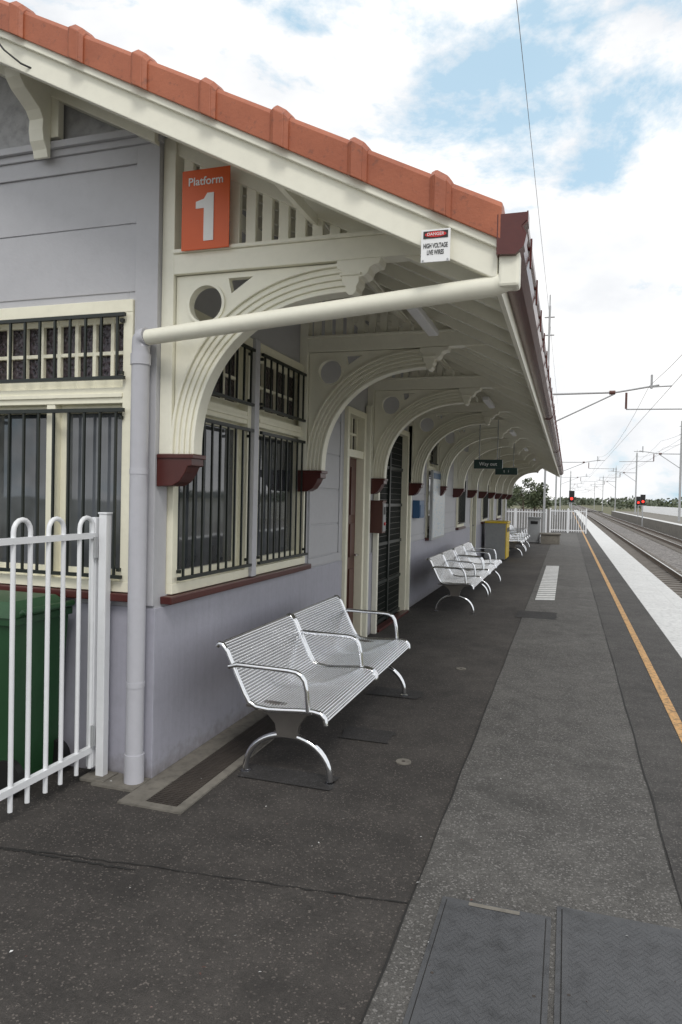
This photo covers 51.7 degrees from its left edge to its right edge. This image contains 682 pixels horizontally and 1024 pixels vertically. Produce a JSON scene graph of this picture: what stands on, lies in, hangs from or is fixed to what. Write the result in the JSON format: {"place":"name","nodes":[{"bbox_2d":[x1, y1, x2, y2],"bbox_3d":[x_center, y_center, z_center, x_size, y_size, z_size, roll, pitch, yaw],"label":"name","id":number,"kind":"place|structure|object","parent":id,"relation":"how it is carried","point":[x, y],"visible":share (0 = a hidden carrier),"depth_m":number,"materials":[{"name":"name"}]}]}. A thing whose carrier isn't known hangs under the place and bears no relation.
{"place":"outdoors","nodes":[
{"label":"outdoors","id":0,"kind":"place"},
{"bbox_2d":[5,640,675,1011],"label":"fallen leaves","id":1,"kind":"object","parent":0,"point":[262,910],"visible":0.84,"depth_m":2.81,"materials":[{"name":"plant"}]},
{"bbox_2d":[0,508,681,1023],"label":"platform","id":2,"kind":"structure","parent":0,"point":[544,872],"depth_m":3.31,"materials":[{"name":"asphalt"}]},
{"bbox_2d":[0,590,74,795],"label":"wheelie bin","id":3,"kind":"object","parent":2,"relation":"on","point":[37,679],"visible":0.64,"depth_m":3.87,"materials":[{"name":"green plastic"}]},
{"bbox_2d":[0,512,117,812],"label":"fence","id":4,"kind":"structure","parent":2,"relation":"on","point":[94,751],"depth_m":3.90,"materials":[{"name":"metal"}]},
{"bbox_2d":[0,76,506,778],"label":"walls","id":5,"kind":"structure","parent":2,"relation":"on","point":[82,214],"depth_m":4.21,"materials":[{"name":"purple paint"}]},
{"bbox_2d":[0,299,134,592],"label":"window","id":6,"kind":"structure","parent":5,"relation":"in","point":[75,394],"depth_m":4.23,"materials":[{"name":"beige wood"}]},
{"bbox_2d":[0,312,125,578],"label":"window grille","id":7,"kind":"object","parent":6,"relation":"attached to","point":[86,317],"depth_m":4.13,"materials":[{"name":"black metal"}]},
{"bbox_2d":[0,64,159,159],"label":"gable brackets","id":8,"kind":"object","parent":5,"relation":"attached to","point":[43,104],"visible":0.67,"depth_m":4.06,"materials":[{"name":"beige paint"}]},
{"bbox_2d":[124,327,150,784],"bbox_3d":[-1.146,0.256,3.956,0.111,2.564,0.115,2,1,18],"label":"downpipe","id":9,"kind":"object","parent":5,"relation":"attached to","point":[140,364],"visible":0.96,"depth_m":3.92,"materials":[{"name":"white metal"}]},
{"bbox_2d":[165,309,252,594],"bbox_3d":[-0.927,-0.388,4.659,0.240,1.730,1.050,2,1,18],"label":"window","id":10,"kind":"structure","parent":5,"relation":"in","point":[227,411],"depth_m":4.80,"materials":[{"name":"beige wood"}]},
{"bbox_2d":[176,343,255,580],"bbox_3d":[-0.801,-0.383,4.619,0.044,1.568,0.990,2,1,18],"label":"window grille","id":11,"kind":"object","parent":10,"relation":"attached to","point":[248,402],"depth_m":4.70,"materials":[{"name":"black metal"}]},
{"bbox_2d":[0,518,500,604],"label":"window sills","id":12,"kind":"structure","parent":5,"relation":"attached to","point":[176,598],"depth_m":4.35,"materials":[{"name":"brown wood"}]},
{"bbox_2d":[248,339,260,576],"bbox_3d":[-0.697,-0.394,5.178,0.160,1.730,0.076,2,1,18],"label":"window mullion post","id":13,"kind":"object","parent":5,"relation":"attached to","point":[254,457],"depth_m":5.13,"materials":[{"name":"beige wood"}]},
{"bbox_2d":[256,343,304,574],"bbox_3d":[-0.576,-0.404,5.749,0.240,1.730,1.080,2,1,18],"label":"window","id":14,"kind":"structure","parent":5,"relation":"in","point":[273,423],"depth_m":5.79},
{"bbox_2d":[256,353,307,564],"bbox_3d":[-0.450,-0.399,5.708,0.044,1.568,1.020,2,1,18],"label":"window grille","id":15,"kind":"object","parent":14,"relation":"attached to","point":[275,411],"depth_m":5.60,"materials":[{"name":"black metal"}]},
{"bbox_2d":[157,138,497,486],"bbox_3d":[-0.118,-1.109,3.773,1.878,1.976,0.156,2,1,18],"label":"verandah arch truss","id":16,"kind":"object","parent":5,"relation":"attached to","point":[286,270],"visible":0.81,"depth_m":3.89,"materials":[{"name":"beige wood"}]},
{"bbox_2d":[181,165,230,250],"bbox_3d":[-0.744,-1.673,3.894,0.295,0.440,0.039,2,1,18],"label":"platform number sign","id":17,"kind":"object","parent":16,"relation":"attached to","point":[205,208],"visible":1,"depth_m":3.88,"materials":[{"name":"metal"}]},
{"bbox_2d":[341,406,366,635],"bbox_3d":[0.107,0.184,7.712,0.210,2.600,0.700,2,1,18],"label":"door","id":18,"kind":"structure","parent":5,"relation":"attached to","point":[354,475],"depth_m":7.89,"materials":[{"name":"beige paint"}]},
{"bbox_2d":[196,166,559,476],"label":"verandah rafters","id":19,"kind":"object","parent":5,"relation":"attached to","point":[490,321],"visible":0.38,"depth_m":5.04,"materials":[{"name":"beige wood"}]},
{"bbox_2d":[0,44,477,399],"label":"service cable","id":20,"kind":"object","parent":19,"relation":"attached to","point":[326,226],"visible":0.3,"depth_m":4.79,"materials":[{"name":"black rubber"}]},
{"bbox_2d":[143,253,520,344],"bbox_3d":[-0.162,-1.002,3.408,2.065,0.213,0.100,2,1,28],"label":"eave drain pipe","id":21,"kind":"object","parent":19,"relation":"attached to","point":[507,278],"visible":0.95,"depth_m":3.25,"materials":[{"name":"white metal"}]},
{"bbox_2d":[407,307,535,460],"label":"fluorescent light fittings","id":22,"kind":"object","parent":19,"relation":"attached to","point":[419,315],"visible":0.81,"depth_m":5.12,"materials":[{"name":"white plastic"}]},
{"bbox_2d":[474,420,502,468],"bbox_3d":[2.313,-1.059,11.006,0.440,0.760,0.063,2,1,18],"label":"hanging direction sign","id":23,"kind":"object","parent":19,"relation":"hanging from","point":[488,464],"visible":1,"depth_m":10.98,"materials":[{"name":"metal"}]},
{"bbox_2d":[495,443,517,474],"bbox_3d":[3.356,-1.121,14.241,0.440,0.730,0.063,2,1,18],"label":"hanging direction sign","id":24,"kind":"object","parent":19,"relation":"hanging from","point":[509,471],"visible":0.91,"depth_m":14.21,"materials":[{"name":"metal"}]},
{"bbox_2d":[496,210,562,474],"bbox_3d":[4.573,-1.315,14.888,0.124,0.173,25.260,2,1,18],"label":"gutter","id":25,"kind":"object","parent":19,"relation":"attached to","point":[514,239],"visible":1,"depth_m":3.87,"materials":[{"name":"metal"}]},
{"bbox_2d":[370,500,386,532],"bbox_3d":[0.437,0.055,8.329,0.187,0.385,0.180,2,1,18],"label":"help phone","id":26,"kind":"object","parent":5,"relation":"attached to","point":[377,516],"visible":0.92,"depth_m":8.26,"materials":[{"name":"brown paint"}]},
{"bbox_2d":[362,405,412,636],"bbox_3d":[0.643,0.114,9.178,0.061,2.700,2.320,2,1,18],"label":"door frame","id":27,"kind":"structure","parent":5,"relation":"attached to","point":[369,410],"depth_m":8.11,"materials":[{"name":"beige paint"}]},
{"bbox_2d":[377,430,409,631],"bbox_3d":[0.615,0.158,9.418,0.290,2.600,1.700,2,1,18],"label":"security door","id":28,"kind":"structure","parent":5,"relation":"attached to","point":[392,566],"depth_m":9.82,"materials":[{"name":"black metal"}]},
{"bbox_2d":[297,288,523,491],"bbox_3d":[0.548,-1.139,5.838,1.878,1.976,0.156,2,1,18],"label":"verandah arch truss","id":29,"kind":"object","parent":5,"relation":"attached to","point":[383,353],"visible":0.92,"depth_m":5.95,"materials":[{"name":"beige wood"}]},
{"bbox_2d":[412,500,424,517],"bbox_3d":[1.192,-0.044,10.780,0.117,0.270,0.350,2,1,18],"label":"leaflet holder","id":30,"kind":"object","parent":5,"relation":"attached to","point":[418,508],"visible":1,"depth_m":10.62,"materials":[{"name":"blue plastic"}]},
{"bbox_2d":[425,450,435,537],"bbox_3d":[1.524,-0.434,12.269,0.240,1.700,1.200,2,1,18],"label":"window","id":31,"kind":"structure","parent":5,"relation":"in","point":[430,466],"depth_m":11.69,"materials":[{"name":"beige paint"}]},
{"bbox_2d":[428,443,438,532],"bbox_3d":[1.650,-0.429,12.229,0.044,1.538,1.140,2,1,18],"label":"window grille","id":32,"kind":"object","parent":31,"relation":"attached to","point":[435,455],"depth_m":11.94,"materials":[{"name":"black metal"}]},
{"bbox_2d":[429,470,444,539],"bbox_3d":[1.655,-0.119,12.206,0.105,1.160,1.250,2,1,18],"label":"notice board","id":33,"kind":"object","parent":5,"relation":"attached to","point":[437,516],"visible":0.8,"depth_m":11.92,"materials":[{"name":"metal"}]},
{"bbox_2d":[368,326,535,493],"bbox_3d":[1.214,-1.169,7.903,1.878,1.976,0.156,2,1,18],"label":"verandah arch truss","id":34,"kind":"object","parent":5,"relation":"attached to","point":[432,391],"visible":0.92,"depth_m":8.00,"materials":[{"name":"beige wood"}]},
{"bbox_2d":[456,497,463,527],"bbox_3d":[2.522,-0.504,15.362,0.240,1.650,1.000,2,1,18],"label":"window","id":35,"kind":"structure","parent":5,"relation":"in","point":[457,513],"depth_m":14.88,"materials":[{"name":"beige wood"}]},
{"bbox_2d":[458,480,466,523],"bbox_3d":[2.647,-0.499,15.321,0.044,1.488,0.940,2,1,18],"label":"window grille","id":36,"kind":"object","parent":35,"relation":"attached to","point":[462,501],"depth_m":15.32,"materials":[{"name":"black metal"}]},
{"bbox_2d":[470,493,476,550],"bbox_3d":[3.260,0.091,17.497,0.210,2.500,0.900,2,1,18],"label":"door","id":37,"kind":"structure","parent":5,"relation":"attached to","point":[473,508],"depth_m":17.85,"materials":[{"name":"beige paint"}]},
{"bbox_2d":[408,370,541,495],"bbox_3d":[1.879,-1.199,9.969,1.878,1.976,0.156,2,1,18],"label":"verandah arch truss","id":38,"kind":"object","parent":5,"relation":"attached to","point":[460,416],"visible":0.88,"depth_m":10.09,"materials":[{"name":"beige wood"}]},
{"bbox_2d":[481,498,486,521],"bbox_3d":[3.933,-0.568,19.739,0.240,1.650,1.200,2,1,18],"label":"window","id":39,"kind":"structure","parent":5,"relation":"in","point":[482,503],"depth_m":19.18,"materials":[{"name":"beige wood"}]},
{"bbox_2d":[483,485,488,518],"bbox_3d":[4.058,-0.563,19.699,0.044,1.488,1.140,2,1,18],"label":"window grille","id":40,"kind":"object","parent":39,"relation":"attached to","point":[485,510],"depth_m":19.65,"materials":[{"name":"black metal"}]},
{"bbox_2d":[434,415,546,495],"bbox_3d":[2.545,-1.230,12.034,1.878,1.976,0.156,2,1,18],"label":"verandah arch truss","id":41,"kind":"object","parent":5,"relation":"attached to","point":[447,454],"visible":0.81,"depth_m":12.14,"materials":[{"name":"beige wood"}]},
{"bbox_2d":[489,497,493,519],"bbox_3d":[4.579,0.032,21.589,0.210,2.500,0.900,2,1,18],"label":"door","id":42,"kind":"structure","parent":5,"relation":"attached to","point":[491,507],"depth_m":21.94,"materials":[{"name":"beige paint"}]},
{"bbox_2d":[496,499,499,517],"bbox_3d":[5.252,-0.627,23.832,0.240,1.650,1.200,2,1,18],"label":"window","id":43,"kind":"structure","parent":5,"relation":"in","point":[497,516],"depth_m":23.28,"materials":[{"name":"beige wood"}]},
{"bbox_2d":[497,496,501,515],"bbox_3d":[5.377,-0.623,23.791,0.044,1.488,1.140,2,1,18],"label":"window grille","id":44,"kind":"object","parent":43,"relation":"attached to","point":[499,505],"depth_m":23.69,"materials":[{"name":"black metal"}]},
{"bbox_2d":[453,430,549,496],"bbox_3d":[3.211,-1.260,14.099,1.878,1.976,0.156,2,1,18],"label":"verandah arch truss","id":45,"kind":"object","parent":5,"relation":"attached to","point":[463,461],"visible":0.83,"depth_m":14.25,"materials":[{"name":"beige wood"}]},
{"bbox_2d":[502,498,505,520],"bbox_3d":[5.928,-0.029,25.776,0.210,2.500,0.900,2,1,18],"label":"door","id":46,"kind":"structure","parent":5,"relation":"attached to","point":[503,510],"depth_m":26.13,"materials":[{"name":"beige paint"}]},
{"bbox_2d":[467,440,551,497],"bbox_3d":[3.876,-1.290,16.164,1.878,1.976,0.156,2,1,18],"label":"verandah arch truss","id":47,"kind":"object","parent":5,"relation":"attached to","point":[475,474],"visible":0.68,"depth_m":16.31,"materials":[{"name":"beige wood"}]},
{"bbox_2d":[479,449,553,497],"bbox_3d":[4.542,-1.320,18.229,1.878,1.976,0.156,2,1,18],"label":"verandah arch truss","id":48,"kind":"object","parent":5,"relation":"attached to","point":[485,476],"visible":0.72,"depth_m":18.40,"materials":[{"name":"beige wood"}]},
{"bbox_2d":[488,453,554,498],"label":"verandah arch truss","id":49,"kind":"object","parent":5,"relation":"attached to","point":[493,481],"visible":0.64,"depth_m":20.40,"materials":[{"name":"beige wood"}]},
{"bbox_2d":[495,458,556,498],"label":"verandah arch truss","id":50,"kind":"object","parent":5,"relation":"attached to","point":[500,484],"visible":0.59,"depth_m":22.53,"materials":[{"name":"beige wood"}]},
{"bbox_2d":[502,462,556,498],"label":"verandah arch truss","id":51,"kind":"object","parent":5,"relation":"attached to","point":[509,478],"visible":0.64,"depth_m":24.58,"materials":[{"name":"beige wood"}]},
{"bbox_2d":[506,465,556,498],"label":"verandah arch truss","id":52,"kind":"object","parent":5,"relation":"attached to","point":[515,479],"visible":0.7,"depth_m":26.62,"materials":[{"name":"beige wood"}]},
{"bbox_3d":[-0.527,-2.846,16.521,10.615,2.773,25.110,2,1,18],"label":"roof","id":53,"kind":"object","parent":5,"relation":"attached to","visible":0},
{"bbox_2d":[0,29,498,276],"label":"bargeboard","id":54,"kind":"object","parent":53,"relation":"attached to","point":[471,249],"visible":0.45,"depth_m":3.25,"materials":[{"name":"beige paint"}]},
{"bbox_2d":[0,0,504,237],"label":"verge cap tiles","id":55,"kind":"object","parent":54,"relation":"attached to","point":[439,192],"visible":1,"depth_m":3.20,"materials":[{"name":"ceramic"}]},
{"bbox_2d":[421,228,450,262],"bbox_3d":[0.399,-1.127,2.973,0.125,0.138,0.011,2,1,18],"label":"voltage warning sign","id":56,"kind":"object","parent":54,"relation":"attached to","point":[435,245],"visible":1,"depth_m":2.97,"materials":[{"name":"metal"}]},
{"bbox_2d":[542,468,558,476],"bbox_3d":[3.385,-2.909,28.537,10.595,2.872,0.166,2,1,18],"label":"bargeboard","id":57,"kind":"object","parent":53,"relation":"attached to","point":[550,472],"visible":0.12,"depth_m":26.97,"materials":[{"name":"beige paint"}]},
{"bbox_2d":[215,595,410,786],"bbox_3d":[-0.071,1.142,5.036,0.714,0.793,2.189,2,1,18],"label":"platform bench","id":58,"kind":"object","parent":2,"relation":"on","point":[340,671],"visible":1,"depth_m":4.62,"materials":[{"name":"silver metal"}]},
{"bbox_2d":[426,548,489,614],"bbox_3d":[1.895,1.054,11.136,0.714,0.793,2.189,2,1,18],"label":"platform bench","id":59,"kind":"object","parent":2,"relation":"on","point":[453,578],"visible":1,"depth_m":10.72,"materials":[{"name":"silver metal"}]},
{"bbox_2d":[452,541,501,593],"bbox_3d":[2.601,1.022,13.325,0.714,0.793,2.189,2,1,18],"label":"platform bench","id":60,"kind":"object","parent":2,"relation":"on","point":[467,549],"visible":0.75,"depth_m":13.25,"materials":[{"name":"silver metal"}]},
{"bbox_2d":[485,520,510,559],"bbox_3d":[4.364,0.765,19.620,0.610,1.030,1.040,2,1,18],"label":"recycling bin cabinet","id":61,"kind":"object","parent":2,"relation":"on","point":[497,535],"visible":1,"depth_m":19.15,"materials":[{"name":"yellow plastic"}]},
{"bbox_2d":[507,483,521,507],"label":"gum tree","id":62,"kind":"object","parent":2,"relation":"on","point":[514,491],"visible":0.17,"depth_m":87.17,"materials":[{"name":"green plant"}]},
{"bbox_2d":[509,530,525,556],"bbox_3d":[5.346,0.898,21.843,0.714,0.793,2.189,2,1,18],"label":"platform bench","id":63,"kind":"object","parent":2,"relation":"on","point":[513,542],"visible":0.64,"depth_m":21.36,"materials":[{"name":"silver metal"}]},
{"bbox_2d":[509,525,529,550],"bbox_3d":[6.052,0.866,24.032,0.714,0.793,2.189,2,1,18],"label":"platform bench","id":64,"kind":"object","parent":2,"relation":"on","point":[526,536],"visible":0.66,"depth_m":24.02,"materials":[{"name":"silver metal"}]},
{"bbox_2d":[510,486,529,510],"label":"gum tree","id":65,"kind":"object","parent":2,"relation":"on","point":[520,498],"visible":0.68,"depth_m":106.59,"materials":[{"name":"green plant"}]},
{"bbox_2d":[528,517,541,541],"bbox_3d":[7.651,0.690,27.832,0.510,0.990,0.510,2,1,18],"label":"litter bin","id":66,"kind":"object","parent":2,"relation":"on","point":[534,524],"visible":1,"depth_m":27.61,"materials":[{"name":"metal"}]},
{"bbox_2d":[522,478,551,516],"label":"gum tree","id":67,"kind":"object","parent":2,"relation":"on","point":[534,498],"visible":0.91,"depth_m":67.14,"materials":[{"name":"green plant"}]},
{"bbox_2d":[506,508,586,536],"bbox_3d":[10.062,0.471,34.412,2.547,1.310,7.443,2,2,42],"label":"white picket fence","id":68,"kind":"object","parent":2,"relation":"on","point":[550,529],"visible":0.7,"depth_m":36.88,"materials":[{"name":"white metal"}]},
{"bbox_2d":[540,532,560,543],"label":"concrete seat block","id":69,"kind":"structure","parent":2,"relation":"on","point":[550,538],"depth_m":27.05,"materials":[{"name":"beige concrete"}]},
{"bbox_2d":[569,491,575,518],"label":"railway signal","id":70,"kind":"object","parent":2,"relation":"on","point":[571,496],"visible":0.94,"depth_m":66.44,"materials":[{"name":"metal"}]},
{"bbox_2d":[559,474,597,509],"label":"overhead line mast","id":71,"kind":"object","parent":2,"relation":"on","point":[568,481],"visible":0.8,"depth_m":138.28,"materials":[{"name":"metal"}]},
{"bbox_2d":[554,456,606,514],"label":"overhead line mast","id":72,"kind":"object","parent":2,"relation":"on","point":[570,468],"visible":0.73,"depth_m":85.59,"materials":[{"name":"metal"}]},
{"bbox_2d":[542,295,681,532],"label":"overhead line mast","id":73,"kind":"object","parent":2,"relation":"on","point":[613,392],"visible":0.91,"depth_m":31.16,"materials":[{"name":"metal"}]},
{"bbox_2d":[516,0,681,492],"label":"overhead wires","id":74,"kind":"object","parent":73,"relation":"attached to","point":[545,277],"visible":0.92,"depth_m":23.84,"materials":[{"name":"metal"}]},
{"bbox_2d":[4,0,681,502],"label":"sky","id":75,"kind":"structure","parent":0,"point":[429,86],"materials":[{"name":"blue"}]},
{"bbox_2d":[507,503,677,516],"bbox_3d":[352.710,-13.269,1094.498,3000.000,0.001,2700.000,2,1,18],"label":"ground","id":76,"kind":"structure","parent":0,"point":[608,510],"depth_m":294.88,"materials":[{"name":"green plant"}]},
{"bbox_2d":[507,495,681,509],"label":"distant tree line","id":77,"kind":"object","parent":76,"relation":"on","point":[623,503],"visible":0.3,"depth_m":417.27,"materials":[{"name":"green plant"}]},
{"bbox_2d":[590,468,616,510],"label":"overhead line mast","id":78,"kind":"object","parent":76,"relation":"on","point":[612,485],"visible":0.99,"depth_m":158.57,"materials":[{"name":"metal"}]},
{"bbox_2d":[570,505,681,571],"bbox_3d":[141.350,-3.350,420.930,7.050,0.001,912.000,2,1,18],"label":"track ballast","id":79,"kind":"structure","parent":76,"relation":"on","point":[671,557],"depth_m":46.77,"materials":[{"name":"gravel"}]},
{"bbox_2d":[572,506,681,597],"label":"railway track","id":80,"kind":"structure","parent":79,"relation":"on","point":[667,574],"depth_m":31.76,"materials":[{"name":"metal"}]},
{"bbox_2d":[578,505,681,553],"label":"railway track","id":81,"kind":"structure","parent":79,"relation":"on","point":[671,542],"depth_m":59.49,"materials":[{"name":"metal"}]},
{"bbox_2d":[638,495,646,526],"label":"railway signal","id":82,"kind":"object","parent":79,"relation":"on","point":[642,500],"visible":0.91,"depth_m":75.64,"materials":[{"name":"metal"}]},
{"bbox_2d":[611,506,681,538],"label":"opposite platform","id":83,"kind":"structure","parent":76,"relation":"on","point":[665,523],"depth_m":86.44,"materials":[{"name":"concrete"}]},
{"bbox_2d":[613,453,637,513],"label":"overhead line mast","id":84,"kind":"object","parent":83,"relation":"on","point":[635,480],"visible":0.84,"depth_m":110.97,"materials":[{"name":"metal"}]},
{"bbox_2d":[636,497,639,515],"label":"railway signal","id":85,"kind":"object","parent":83,"relation":"on","point":[637,500],"visible":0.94,"depth_m":87.79,"materials":[{"name":"metal"}]},
{"bbox_2d":[619,421,681,521],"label":"overhead line mast","id":86,"kind":"object","parent":83,"relation":"on","point":[680,484],"visible":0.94,"depth_m":67.22,"materials":[{"name":"metal"}]}
]}

